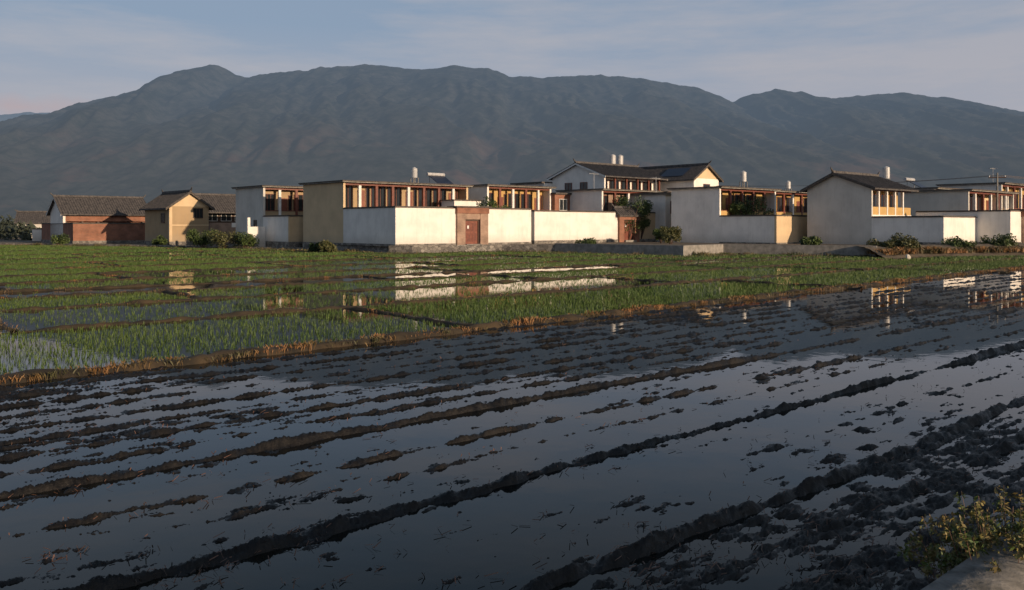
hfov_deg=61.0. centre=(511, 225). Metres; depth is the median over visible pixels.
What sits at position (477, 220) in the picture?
gate frame
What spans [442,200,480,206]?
back room
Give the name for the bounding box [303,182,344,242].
side wall ochre plaster
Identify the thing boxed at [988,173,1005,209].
utility pole
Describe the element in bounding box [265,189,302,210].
wall
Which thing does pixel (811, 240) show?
bush
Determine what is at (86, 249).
rice seedlings
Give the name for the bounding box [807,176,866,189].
gable wall
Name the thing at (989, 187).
side wall
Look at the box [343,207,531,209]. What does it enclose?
coping
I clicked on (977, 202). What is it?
window frame
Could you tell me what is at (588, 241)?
bush
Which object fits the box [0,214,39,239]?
distant trees
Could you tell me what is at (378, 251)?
stone embankment
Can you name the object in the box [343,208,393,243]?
side wall
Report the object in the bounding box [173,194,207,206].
gable wall
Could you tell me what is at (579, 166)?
bargeboard
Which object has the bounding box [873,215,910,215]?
wall
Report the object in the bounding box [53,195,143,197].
ridge
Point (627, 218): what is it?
gate cornice
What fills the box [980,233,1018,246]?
bush
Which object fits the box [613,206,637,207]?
ridge
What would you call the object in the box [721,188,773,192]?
beam
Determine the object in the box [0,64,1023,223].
mountain range
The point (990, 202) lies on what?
column
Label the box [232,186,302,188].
roof slab
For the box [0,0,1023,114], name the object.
sky
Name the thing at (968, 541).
roadside shrub
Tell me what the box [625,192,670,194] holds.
roof tiles
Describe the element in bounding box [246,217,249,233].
side gate post
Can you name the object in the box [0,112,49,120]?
distant hill
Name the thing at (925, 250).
dry grass
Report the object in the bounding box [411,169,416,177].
tank body
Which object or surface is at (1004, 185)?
beam
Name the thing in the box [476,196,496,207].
courtyard tree
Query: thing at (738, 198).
window frame
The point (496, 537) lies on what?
paddy water
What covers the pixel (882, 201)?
window glass
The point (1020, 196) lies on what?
column
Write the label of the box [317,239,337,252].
bush
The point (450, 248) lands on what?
stone embankment
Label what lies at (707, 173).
gable wall
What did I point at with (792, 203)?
column paint
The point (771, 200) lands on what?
side wall
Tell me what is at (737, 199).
window glass
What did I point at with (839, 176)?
bargeboard
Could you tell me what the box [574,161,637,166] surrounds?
ridge
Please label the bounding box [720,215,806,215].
coping ridge
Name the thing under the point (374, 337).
dry grass
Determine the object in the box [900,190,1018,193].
roof slab
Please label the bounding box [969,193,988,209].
wall
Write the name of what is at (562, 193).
brick wing roof
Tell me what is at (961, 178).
overhead wire
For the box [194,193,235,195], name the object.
ridge
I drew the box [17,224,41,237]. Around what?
walls
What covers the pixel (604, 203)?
window glass
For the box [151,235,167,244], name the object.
bush
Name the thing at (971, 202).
window glass
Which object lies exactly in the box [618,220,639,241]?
gate pillar
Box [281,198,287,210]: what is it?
room door
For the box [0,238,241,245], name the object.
village ground
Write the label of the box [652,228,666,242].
bush
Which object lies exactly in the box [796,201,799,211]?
room door
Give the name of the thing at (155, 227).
walls
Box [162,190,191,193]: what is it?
ridge
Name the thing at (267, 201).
window glass
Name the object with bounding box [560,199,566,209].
wing window glass
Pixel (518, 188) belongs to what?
beam
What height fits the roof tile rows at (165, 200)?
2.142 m
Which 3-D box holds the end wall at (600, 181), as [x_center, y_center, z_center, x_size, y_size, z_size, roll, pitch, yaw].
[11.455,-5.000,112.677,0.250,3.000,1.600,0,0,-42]
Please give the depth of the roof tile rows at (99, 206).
119.51 m
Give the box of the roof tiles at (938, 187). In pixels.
[915,187,958,188]
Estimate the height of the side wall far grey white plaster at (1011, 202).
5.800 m
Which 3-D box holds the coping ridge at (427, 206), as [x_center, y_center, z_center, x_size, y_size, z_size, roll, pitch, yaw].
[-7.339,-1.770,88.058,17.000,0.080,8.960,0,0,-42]
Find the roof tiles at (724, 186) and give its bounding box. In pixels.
[667,186,781,189]
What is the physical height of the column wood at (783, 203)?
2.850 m
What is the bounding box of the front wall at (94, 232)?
[72,224,144,240]
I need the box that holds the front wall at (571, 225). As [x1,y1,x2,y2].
[533,211,617,240]
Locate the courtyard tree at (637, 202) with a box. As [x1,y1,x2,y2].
[614,195,645,239]
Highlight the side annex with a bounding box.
[517,183,551,192]
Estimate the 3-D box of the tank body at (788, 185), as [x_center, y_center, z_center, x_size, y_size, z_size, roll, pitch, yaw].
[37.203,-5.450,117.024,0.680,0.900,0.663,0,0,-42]
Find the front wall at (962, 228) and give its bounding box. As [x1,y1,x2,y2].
[941,217,975,241]
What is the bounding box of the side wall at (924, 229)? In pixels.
[872,217,940,241]
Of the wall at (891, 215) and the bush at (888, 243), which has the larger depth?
the wall at (891, 215)
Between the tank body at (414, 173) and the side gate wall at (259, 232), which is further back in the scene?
the tank body at (414, 173)
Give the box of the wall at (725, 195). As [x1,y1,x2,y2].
[721,191,765,210]
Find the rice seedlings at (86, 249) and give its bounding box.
[0,244,1023,260]
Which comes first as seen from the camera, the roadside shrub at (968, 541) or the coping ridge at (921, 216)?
the roadside shrub at (968, 541)
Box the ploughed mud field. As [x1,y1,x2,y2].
[0,270,1023,589]
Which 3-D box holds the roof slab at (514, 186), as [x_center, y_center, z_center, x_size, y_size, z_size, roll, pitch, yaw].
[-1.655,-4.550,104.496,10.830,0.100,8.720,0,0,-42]
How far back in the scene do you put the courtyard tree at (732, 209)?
95.55 m
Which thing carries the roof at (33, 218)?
on the walls at (38, 225)
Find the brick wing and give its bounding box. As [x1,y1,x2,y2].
[551,194,569,210]
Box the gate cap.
[447,206,491,207]
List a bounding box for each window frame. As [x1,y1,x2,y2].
[270,194,298,210]
[345,185,457,206]
[504,193,541,209]
[603,195,625,210]
[721,193,755,207]
[777,197,806,211]
[873,194,892,206]
[969,195,980,209]
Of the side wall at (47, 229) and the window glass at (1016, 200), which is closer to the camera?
the window glass at (1016, 200)
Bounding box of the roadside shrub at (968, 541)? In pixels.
[897,485,1023,582]
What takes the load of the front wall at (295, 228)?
on the stone base at (282, 244)
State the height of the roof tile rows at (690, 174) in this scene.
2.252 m
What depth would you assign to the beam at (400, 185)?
90.55 m
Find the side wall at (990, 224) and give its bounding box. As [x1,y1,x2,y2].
[916,211,1007,241]
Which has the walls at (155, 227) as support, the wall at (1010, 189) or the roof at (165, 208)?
the roof at (165, 208)
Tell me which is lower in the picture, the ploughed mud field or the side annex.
the ploughed mud field
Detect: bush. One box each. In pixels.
[50,233,69,243]
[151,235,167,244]
[186,228,217,247]
[206,230,242,247]
[234,231,259,248]
[308,242,319,251]
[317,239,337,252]
[575,237,595,243]
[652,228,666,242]
[659,226,681,243]
[799,236,822,244]
[866,238,896,247]
[888,232,921,249]
[941,236,976,247]
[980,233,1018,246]
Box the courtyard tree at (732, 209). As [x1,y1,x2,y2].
[727,200,754,214]
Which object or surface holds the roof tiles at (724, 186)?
on the wall at (725, 195)
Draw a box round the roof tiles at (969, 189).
[919,189,1019,192]
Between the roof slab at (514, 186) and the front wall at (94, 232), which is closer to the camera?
the roof slab at (514, 186)
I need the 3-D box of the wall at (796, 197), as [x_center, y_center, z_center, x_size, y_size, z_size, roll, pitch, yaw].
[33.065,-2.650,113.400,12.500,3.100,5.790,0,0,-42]
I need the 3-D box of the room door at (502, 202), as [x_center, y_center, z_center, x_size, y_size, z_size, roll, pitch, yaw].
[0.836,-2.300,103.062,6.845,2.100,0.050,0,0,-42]
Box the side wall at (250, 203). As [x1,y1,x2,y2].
[236,187,287,244]
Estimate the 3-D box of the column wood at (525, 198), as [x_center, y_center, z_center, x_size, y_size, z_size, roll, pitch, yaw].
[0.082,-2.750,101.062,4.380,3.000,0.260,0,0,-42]
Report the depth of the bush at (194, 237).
96.51 m
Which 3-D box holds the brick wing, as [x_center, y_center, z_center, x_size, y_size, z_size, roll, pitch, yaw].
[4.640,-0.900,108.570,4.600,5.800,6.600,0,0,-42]
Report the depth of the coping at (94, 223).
115.26 m
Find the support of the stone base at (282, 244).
on the village ground at (14, 241)
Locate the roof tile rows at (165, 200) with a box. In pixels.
[139,192,214,208]
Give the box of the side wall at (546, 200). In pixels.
[543,189,550,209]
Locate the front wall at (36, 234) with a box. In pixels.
[32,229,41,240]
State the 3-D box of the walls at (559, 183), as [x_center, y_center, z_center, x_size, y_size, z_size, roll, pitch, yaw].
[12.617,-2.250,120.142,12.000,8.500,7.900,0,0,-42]
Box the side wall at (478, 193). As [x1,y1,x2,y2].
[468,186,532,240]
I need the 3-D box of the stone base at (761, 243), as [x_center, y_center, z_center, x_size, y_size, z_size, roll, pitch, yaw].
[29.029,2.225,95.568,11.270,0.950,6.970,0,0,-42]
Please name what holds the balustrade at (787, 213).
on the lower wall
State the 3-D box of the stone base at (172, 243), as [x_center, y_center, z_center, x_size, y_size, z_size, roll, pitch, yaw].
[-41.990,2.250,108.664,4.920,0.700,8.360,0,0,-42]
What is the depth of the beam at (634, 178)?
116.36 m
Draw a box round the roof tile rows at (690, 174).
[644,164,723,180]
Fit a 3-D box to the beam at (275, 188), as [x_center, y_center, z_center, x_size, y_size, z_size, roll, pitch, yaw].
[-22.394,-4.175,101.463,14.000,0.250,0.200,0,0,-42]
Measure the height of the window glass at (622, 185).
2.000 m
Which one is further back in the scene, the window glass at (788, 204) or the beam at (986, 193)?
the window glass at (788, 204)
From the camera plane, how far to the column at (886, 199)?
88.54 m
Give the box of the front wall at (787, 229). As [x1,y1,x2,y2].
[774,216,806,242]
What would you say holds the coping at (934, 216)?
on the front wall at (962, 228)
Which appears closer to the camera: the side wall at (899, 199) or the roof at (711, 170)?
the side wall at (899, 199)
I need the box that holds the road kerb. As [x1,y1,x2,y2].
[921,523,1023,589]
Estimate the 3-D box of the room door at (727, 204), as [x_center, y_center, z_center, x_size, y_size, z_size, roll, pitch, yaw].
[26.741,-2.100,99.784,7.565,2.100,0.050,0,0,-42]
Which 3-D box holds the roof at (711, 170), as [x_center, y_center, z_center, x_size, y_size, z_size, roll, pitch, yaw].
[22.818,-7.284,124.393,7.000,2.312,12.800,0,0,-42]
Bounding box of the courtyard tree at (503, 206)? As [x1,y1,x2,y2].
[486,200,510,207]
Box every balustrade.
[265,211,302,214]
[721,211,773,214]
[776,212,806,214]
[873,207,910,214]
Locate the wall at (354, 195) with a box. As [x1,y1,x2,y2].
[348,185,457,206]
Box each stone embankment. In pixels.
[0,243,390,252]
[389,244,554,252]
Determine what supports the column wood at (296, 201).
on the lower wall
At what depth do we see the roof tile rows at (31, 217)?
167.01 m
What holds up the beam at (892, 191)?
on the column at (886, 199)
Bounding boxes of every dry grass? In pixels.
[0,246,1023,384]
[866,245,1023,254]
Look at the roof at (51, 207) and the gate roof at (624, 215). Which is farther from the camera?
the roof at (51, 207)
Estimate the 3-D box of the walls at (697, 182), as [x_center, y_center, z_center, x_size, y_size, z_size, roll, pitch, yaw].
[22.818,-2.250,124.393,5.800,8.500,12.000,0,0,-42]
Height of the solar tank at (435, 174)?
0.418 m
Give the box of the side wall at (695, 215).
[671,188,773,242]
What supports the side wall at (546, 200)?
on the village ground at (656, 243)
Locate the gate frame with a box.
[466,219,478,243]
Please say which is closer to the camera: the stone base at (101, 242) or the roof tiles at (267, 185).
the roof tiles at (267, 185)
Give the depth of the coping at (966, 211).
87.04 m
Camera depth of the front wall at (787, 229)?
91.00 m
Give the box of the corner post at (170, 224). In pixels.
[168,207,171,241]
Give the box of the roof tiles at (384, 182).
[298,180,473,185]
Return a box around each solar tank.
[426,172,444,175]
[903,177,914,180]
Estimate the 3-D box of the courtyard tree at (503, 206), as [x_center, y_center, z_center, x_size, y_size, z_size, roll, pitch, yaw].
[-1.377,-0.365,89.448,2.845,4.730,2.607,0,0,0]
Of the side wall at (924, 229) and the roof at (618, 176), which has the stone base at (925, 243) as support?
the side wall at (924, 229)
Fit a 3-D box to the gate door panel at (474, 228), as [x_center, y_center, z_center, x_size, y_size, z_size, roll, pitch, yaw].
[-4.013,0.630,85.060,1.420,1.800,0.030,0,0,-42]
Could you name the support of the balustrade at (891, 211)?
on the wall at (891, 215)
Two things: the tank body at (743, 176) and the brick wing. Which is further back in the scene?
the brick wing
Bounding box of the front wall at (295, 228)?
[288,216,302,241]
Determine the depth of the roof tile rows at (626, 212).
100.42 m
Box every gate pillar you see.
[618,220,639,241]
[1021,216,1023,242]
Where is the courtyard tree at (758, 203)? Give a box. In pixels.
[734,196,776,214]
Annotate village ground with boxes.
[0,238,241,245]
[301,241,863,245]
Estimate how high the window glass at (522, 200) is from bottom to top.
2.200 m
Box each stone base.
[41,240,144,243]
[144,241,208,244]
[265,241,302,247]
[343,242,531,249]
[531,239,655,243]
[719,242,799,243]
[871,241,976,244]
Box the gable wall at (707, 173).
[698,168,717,178]
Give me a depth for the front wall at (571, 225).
94.75 m
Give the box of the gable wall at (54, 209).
[51,203,58,212]
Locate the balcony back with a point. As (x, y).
(883, 193)
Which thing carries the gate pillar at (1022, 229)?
on the village ground at (656, 243)
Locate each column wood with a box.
[294,190,297,214]
[498,189,526,207]
[728,191,764,214]
[782,194,802,214]
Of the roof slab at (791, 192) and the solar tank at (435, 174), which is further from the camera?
the roof slab at (791, 192)
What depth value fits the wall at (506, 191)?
102.82 m
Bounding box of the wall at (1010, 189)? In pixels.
[1002,187,1023,207]
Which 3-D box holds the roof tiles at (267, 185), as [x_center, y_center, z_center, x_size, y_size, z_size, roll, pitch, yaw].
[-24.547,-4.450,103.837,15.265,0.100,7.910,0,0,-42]
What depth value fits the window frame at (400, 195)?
92.99 m
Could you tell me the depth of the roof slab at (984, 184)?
104.03 m
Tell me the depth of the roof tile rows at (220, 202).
119.81 m
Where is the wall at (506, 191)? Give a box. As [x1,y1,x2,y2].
[489,188,542,209]
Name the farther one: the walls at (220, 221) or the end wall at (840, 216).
the walls at (220, 221)
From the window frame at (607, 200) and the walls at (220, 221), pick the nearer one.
the window frame at (607, 200)
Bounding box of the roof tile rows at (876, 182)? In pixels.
[800,173,918,190]
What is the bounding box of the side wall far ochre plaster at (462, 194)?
[458,187,467,199]
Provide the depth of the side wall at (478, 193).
99.04 m
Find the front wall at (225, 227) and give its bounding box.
[209,223,235,242]
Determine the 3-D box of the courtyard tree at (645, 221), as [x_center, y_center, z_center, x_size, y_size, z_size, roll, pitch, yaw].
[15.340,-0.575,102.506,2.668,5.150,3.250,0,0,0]
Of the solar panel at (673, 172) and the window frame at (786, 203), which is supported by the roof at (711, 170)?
the solar panel at (673, 172)
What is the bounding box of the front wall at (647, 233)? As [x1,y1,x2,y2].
[640,213,654,238]
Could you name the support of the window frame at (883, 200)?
attached to the balcony back
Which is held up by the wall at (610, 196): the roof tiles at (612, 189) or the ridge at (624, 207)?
the roof tiles at (612, 189)
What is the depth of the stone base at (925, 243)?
81.85 m
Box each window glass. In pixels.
[161,209,201,221]
[209,213,235,220]
[254,194,302,226]
[345,186,456,206]
[489,193,541,209]
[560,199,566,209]
[565,180,650,189]
[603,196,624,210]
[721,194,750,209]
[778,197,806,211]
[873,195,891,206]
[970,196,980,209]
[1015,194,1023,208]
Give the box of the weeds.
[2,243,879,256]
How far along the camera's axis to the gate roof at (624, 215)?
100.39 m
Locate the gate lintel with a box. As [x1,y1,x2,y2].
[466,213,479,218]
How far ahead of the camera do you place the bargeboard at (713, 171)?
119.53 m
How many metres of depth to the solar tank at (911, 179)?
106.64 m
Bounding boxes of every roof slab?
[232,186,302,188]
[299,181,472,186]
[473,185,555,188]
[556,189,658,191]
[625,193,670,195]
[668,187,780,190]
[776,191,806,192]
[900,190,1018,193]
[919,188,945,189]
[937,183,1023,185]
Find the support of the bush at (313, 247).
on the ground
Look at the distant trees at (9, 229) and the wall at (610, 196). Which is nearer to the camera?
the wall at (610, 196)
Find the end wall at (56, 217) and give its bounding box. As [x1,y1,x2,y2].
[50,212,64,237]
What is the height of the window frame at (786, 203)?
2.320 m
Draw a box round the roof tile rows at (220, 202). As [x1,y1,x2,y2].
[197,195,235,211]
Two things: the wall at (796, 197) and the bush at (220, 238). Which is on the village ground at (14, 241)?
the bush at (220, 238)
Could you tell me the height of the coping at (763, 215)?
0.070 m
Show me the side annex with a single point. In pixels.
(544, 184)
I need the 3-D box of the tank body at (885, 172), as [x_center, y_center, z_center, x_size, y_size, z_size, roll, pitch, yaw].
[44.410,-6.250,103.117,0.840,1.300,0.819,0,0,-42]
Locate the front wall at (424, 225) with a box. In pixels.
[394,208,455,243]
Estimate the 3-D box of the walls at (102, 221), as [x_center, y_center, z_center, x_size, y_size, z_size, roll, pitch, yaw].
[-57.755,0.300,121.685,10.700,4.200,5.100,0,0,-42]
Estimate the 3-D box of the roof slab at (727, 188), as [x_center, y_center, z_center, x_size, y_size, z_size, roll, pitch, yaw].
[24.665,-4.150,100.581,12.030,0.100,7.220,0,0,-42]
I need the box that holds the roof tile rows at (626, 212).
[611,208,642,215]
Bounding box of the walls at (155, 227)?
[145,206,208,241]
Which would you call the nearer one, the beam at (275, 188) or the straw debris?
the straw debris
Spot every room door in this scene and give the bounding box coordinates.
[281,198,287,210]
[497,197,535,209]
[726,198,761,210]
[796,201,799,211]
[986,200,988,209]
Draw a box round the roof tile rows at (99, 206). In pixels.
[46,197,145,214]
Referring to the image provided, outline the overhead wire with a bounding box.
[718,175,1021,185]
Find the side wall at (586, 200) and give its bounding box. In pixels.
[560,190,602,210]
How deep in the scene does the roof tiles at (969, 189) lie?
96.59 m
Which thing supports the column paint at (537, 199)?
on the lower wall
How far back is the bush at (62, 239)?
109.71 m
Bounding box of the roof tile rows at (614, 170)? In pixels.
[547,163,666,178]
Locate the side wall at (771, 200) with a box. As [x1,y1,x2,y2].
[766,191,775,214]
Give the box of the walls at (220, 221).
[209,213,235,222]
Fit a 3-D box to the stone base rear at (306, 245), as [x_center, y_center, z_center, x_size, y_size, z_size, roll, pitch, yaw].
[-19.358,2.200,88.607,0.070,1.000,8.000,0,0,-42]
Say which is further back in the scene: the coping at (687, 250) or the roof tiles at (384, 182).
the roof tiles at (384, 182)
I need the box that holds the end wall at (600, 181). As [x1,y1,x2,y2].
[595,176,605,188]
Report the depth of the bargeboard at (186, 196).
105.26 m
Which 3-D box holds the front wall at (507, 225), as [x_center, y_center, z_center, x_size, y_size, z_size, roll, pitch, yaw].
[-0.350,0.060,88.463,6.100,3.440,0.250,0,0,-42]
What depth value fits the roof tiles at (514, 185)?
100.19 m
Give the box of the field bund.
[0,245,1023,385]
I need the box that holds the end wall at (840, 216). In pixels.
[807,188,872,244]
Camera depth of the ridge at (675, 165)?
123.69 m
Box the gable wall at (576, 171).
[554,165,600,177]
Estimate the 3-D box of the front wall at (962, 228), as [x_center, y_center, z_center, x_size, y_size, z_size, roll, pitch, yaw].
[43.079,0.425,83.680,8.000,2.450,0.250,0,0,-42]
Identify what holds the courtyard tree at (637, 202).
on the village ground at (656, 243)
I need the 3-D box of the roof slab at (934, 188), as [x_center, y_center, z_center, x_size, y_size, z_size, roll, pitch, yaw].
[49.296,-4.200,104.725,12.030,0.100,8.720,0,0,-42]
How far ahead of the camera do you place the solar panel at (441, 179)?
98.57 m
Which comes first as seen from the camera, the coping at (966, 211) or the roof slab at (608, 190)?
the coping at (966, 211)
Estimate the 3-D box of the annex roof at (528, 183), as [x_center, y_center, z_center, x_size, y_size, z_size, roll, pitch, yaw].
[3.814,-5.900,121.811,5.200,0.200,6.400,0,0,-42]
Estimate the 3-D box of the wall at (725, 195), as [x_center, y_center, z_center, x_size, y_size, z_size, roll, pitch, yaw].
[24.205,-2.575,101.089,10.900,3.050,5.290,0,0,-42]
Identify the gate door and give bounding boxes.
[466,221,476,243]
[624,221,631,239]
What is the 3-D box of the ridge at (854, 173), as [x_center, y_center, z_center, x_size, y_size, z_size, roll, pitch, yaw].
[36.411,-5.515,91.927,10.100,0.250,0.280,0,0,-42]
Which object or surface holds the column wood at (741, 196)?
on the lower wall
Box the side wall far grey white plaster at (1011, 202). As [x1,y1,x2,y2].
[1002,194,1013,208]
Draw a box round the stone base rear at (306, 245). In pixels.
[303,242,342,248]
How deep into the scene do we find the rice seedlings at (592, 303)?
24.22 m
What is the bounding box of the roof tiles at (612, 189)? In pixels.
[555,188,670,191]
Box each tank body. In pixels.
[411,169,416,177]
[740,172,746,181]
[786,182,790,188]
[882,167,889,178]
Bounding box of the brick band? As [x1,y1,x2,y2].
[65,215,144,221]
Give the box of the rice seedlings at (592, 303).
[0,290,770,373]
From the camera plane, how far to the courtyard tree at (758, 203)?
95.49 m
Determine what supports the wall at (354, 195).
on the lower wall
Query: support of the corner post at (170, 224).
on the village ground at (14, 241)
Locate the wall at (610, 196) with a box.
[603,193,624,210]
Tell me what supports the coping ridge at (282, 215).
on the lower wall
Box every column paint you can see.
[278,190,280,214]
[511,189,539,209]
[791,195,793,214]
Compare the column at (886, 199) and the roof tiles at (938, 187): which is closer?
the column at (886, 199)
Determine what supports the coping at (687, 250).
on the ground
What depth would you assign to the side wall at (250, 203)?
97.28 m
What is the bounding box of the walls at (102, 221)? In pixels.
[67,215,144,222]
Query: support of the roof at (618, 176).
on the walls at (559, 183)
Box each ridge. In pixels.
[17,211,46,211]
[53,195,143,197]
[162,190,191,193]
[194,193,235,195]
[263,215,302,215]
[344,206,530,208]
[531,210,654,212]
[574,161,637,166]
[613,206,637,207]
[639,163,709,168]
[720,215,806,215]
[831,170,878,176]
[872,216,975,216]
[916,210,1020,211]
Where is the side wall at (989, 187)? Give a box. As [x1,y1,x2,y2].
[940,184,1001,209]
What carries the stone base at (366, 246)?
on the village ground at (656, 243)
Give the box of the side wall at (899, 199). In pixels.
[898,189,935,207]
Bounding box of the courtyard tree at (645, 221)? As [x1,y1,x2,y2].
[634,199,653,238]
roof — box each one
[14,212,49,223]
[46,197,144,215]
[139,194,212,209]
[198,195,235,212]
[440,199,482,200]
[510,182,551,184]
[549,165,667,179]
[551,192,571,194]
[613,208,643,216]
[645,165,721,181]
[803,175,918,191]
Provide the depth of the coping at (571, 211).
93.85 m
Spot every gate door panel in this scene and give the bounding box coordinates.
[466,223,476,240]
[624,222,631,237]
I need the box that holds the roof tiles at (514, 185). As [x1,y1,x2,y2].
[474,184,556,187]
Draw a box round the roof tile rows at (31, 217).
[14,212,49,222]
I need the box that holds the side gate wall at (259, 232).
[250,227,264,246]
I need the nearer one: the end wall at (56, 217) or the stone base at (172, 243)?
the stone base at (172, 243)
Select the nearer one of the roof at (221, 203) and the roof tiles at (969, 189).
the roof tiles at (969, 189)
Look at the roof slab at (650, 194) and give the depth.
104.00 m
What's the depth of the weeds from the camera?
80.35 m
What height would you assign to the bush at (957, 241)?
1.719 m
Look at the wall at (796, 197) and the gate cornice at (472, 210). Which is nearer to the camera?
the gate cornice at (472, 210)
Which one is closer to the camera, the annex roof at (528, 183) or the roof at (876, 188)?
the roof at (876, 188)
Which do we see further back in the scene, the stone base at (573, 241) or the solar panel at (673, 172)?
the solar panel at (673, 172)
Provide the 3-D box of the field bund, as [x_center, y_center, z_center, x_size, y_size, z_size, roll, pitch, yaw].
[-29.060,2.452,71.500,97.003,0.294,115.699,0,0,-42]
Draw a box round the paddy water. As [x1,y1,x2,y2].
[0,245,1023,589]
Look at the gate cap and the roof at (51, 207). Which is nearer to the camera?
the gate cap
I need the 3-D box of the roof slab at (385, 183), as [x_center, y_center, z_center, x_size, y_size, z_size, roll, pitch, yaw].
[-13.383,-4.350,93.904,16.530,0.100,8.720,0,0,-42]
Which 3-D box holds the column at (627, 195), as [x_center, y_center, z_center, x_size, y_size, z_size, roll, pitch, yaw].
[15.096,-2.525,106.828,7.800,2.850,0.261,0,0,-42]
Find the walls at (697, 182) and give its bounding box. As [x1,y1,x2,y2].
[653,178,718,190]
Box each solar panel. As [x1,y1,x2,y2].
[429,175,452,183]
[661,167,690,176]
[906,180,925,187]
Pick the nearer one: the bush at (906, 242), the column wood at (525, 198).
the bush at (906, 242)
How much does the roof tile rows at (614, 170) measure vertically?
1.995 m
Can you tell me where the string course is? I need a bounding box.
[172,225,208,225]
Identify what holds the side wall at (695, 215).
on the village ground at (656, 243)
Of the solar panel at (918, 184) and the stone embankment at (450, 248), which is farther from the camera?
the solar panel at (918, 184)
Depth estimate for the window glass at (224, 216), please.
119.64 m
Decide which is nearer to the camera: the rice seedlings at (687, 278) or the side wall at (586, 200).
the rice seedlings at (687, 278)
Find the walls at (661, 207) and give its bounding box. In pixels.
[630,195,670,241]
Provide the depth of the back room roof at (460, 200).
92.96 m
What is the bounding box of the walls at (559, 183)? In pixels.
[552,176,652,192]
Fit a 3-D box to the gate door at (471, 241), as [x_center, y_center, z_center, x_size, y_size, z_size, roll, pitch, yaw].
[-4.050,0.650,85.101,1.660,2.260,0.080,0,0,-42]
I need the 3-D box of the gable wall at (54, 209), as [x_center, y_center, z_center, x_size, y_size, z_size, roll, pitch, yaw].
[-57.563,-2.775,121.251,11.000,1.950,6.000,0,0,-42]
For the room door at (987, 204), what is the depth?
102.57 m
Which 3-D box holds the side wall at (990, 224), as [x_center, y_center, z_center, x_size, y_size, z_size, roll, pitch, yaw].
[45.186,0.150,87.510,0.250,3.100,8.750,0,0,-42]
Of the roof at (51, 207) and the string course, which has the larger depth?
the roof at (51, 207)
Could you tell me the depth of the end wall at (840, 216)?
88.37 m
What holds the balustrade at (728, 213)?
on the lower wall
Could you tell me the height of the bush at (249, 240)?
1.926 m
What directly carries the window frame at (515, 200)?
attached to the wall at (506, 191)
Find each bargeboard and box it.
[139,192,214,210]
[547,163,667,180]
[694,165,723,182]
[800,173,918,192]
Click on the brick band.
(101, 218)
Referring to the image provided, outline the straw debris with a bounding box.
[0,276,1022,588]
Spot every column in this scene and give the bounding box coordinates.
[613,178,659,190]
[613,193,629,205]
[876,191,903,214]
[973,194,1006,209]
[1005,187,1021,209]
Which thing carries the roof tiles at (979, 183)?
on the wall at (1010, 189)
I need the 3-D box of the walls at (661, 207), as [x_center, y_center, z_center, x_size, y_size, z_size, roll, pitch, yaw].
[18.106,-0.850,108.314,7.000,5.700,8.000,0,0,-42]
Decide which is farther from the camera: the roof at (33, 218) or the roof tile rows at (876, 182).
the roof at (33, 218)
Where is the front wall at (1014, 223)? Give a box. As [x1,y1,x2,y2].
[1008,211,1020,241]
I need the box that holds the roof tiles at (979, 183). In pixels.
[936,182,1023,184]
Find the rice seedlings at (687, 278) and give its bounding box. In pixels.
[0,259,1023,293]
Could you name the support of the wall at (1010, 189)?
on the lower wall
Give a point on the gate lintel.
(472, 216)
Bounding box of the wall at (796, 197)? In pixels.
[776,194,806,211]
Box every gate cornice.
[455,207,488,213]
[617,215,640,219]
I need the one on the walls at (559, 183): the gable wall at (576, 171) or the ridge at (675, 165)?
the gable wall at (576, 171)
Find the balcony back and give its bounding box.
[873,191,897,206]
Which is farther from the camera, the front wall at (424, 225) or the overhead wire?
the overhead wire
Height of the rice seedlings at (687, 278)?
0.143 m
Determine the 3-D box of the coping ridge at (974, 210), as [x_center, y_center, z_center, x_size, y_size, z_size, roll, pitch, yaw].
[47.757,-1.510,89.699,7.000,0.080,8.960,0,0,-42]
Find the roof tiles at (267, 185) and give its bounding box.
[231,185,302,187]
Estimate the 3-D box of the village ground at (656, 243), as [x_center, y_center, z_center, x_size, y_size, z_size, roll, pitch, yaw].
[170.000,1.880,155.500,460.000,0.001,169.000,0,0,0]
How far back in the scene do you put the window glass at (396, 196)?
91.40 m
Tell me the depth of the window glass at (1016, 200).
108.80 m
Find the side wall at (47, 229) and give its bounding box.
[42,224,71,240]
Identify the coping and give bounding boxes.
[44,223,144,223]
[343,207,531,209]
[540,211,615,212]
[555,243,876,255]
[719,215,785,216]
[871,216,976,217]
[931,211,1021,211]
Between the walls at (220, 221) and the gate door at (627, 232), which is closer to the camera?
the gate door at (627, 232)
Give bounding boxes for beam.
[265,187,302,190]
[345,182,465,188]
[489,186,548,190]
[603,190,647,193]
[606,177,661,180]
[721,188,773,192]
[776,192,806,194]
[873,189,910,192]
[969,191,1011,195]
[1002,184,1023,187]
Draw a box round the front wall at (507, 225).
[488,209,530,242]
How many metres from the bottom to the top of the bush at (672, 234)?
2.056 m

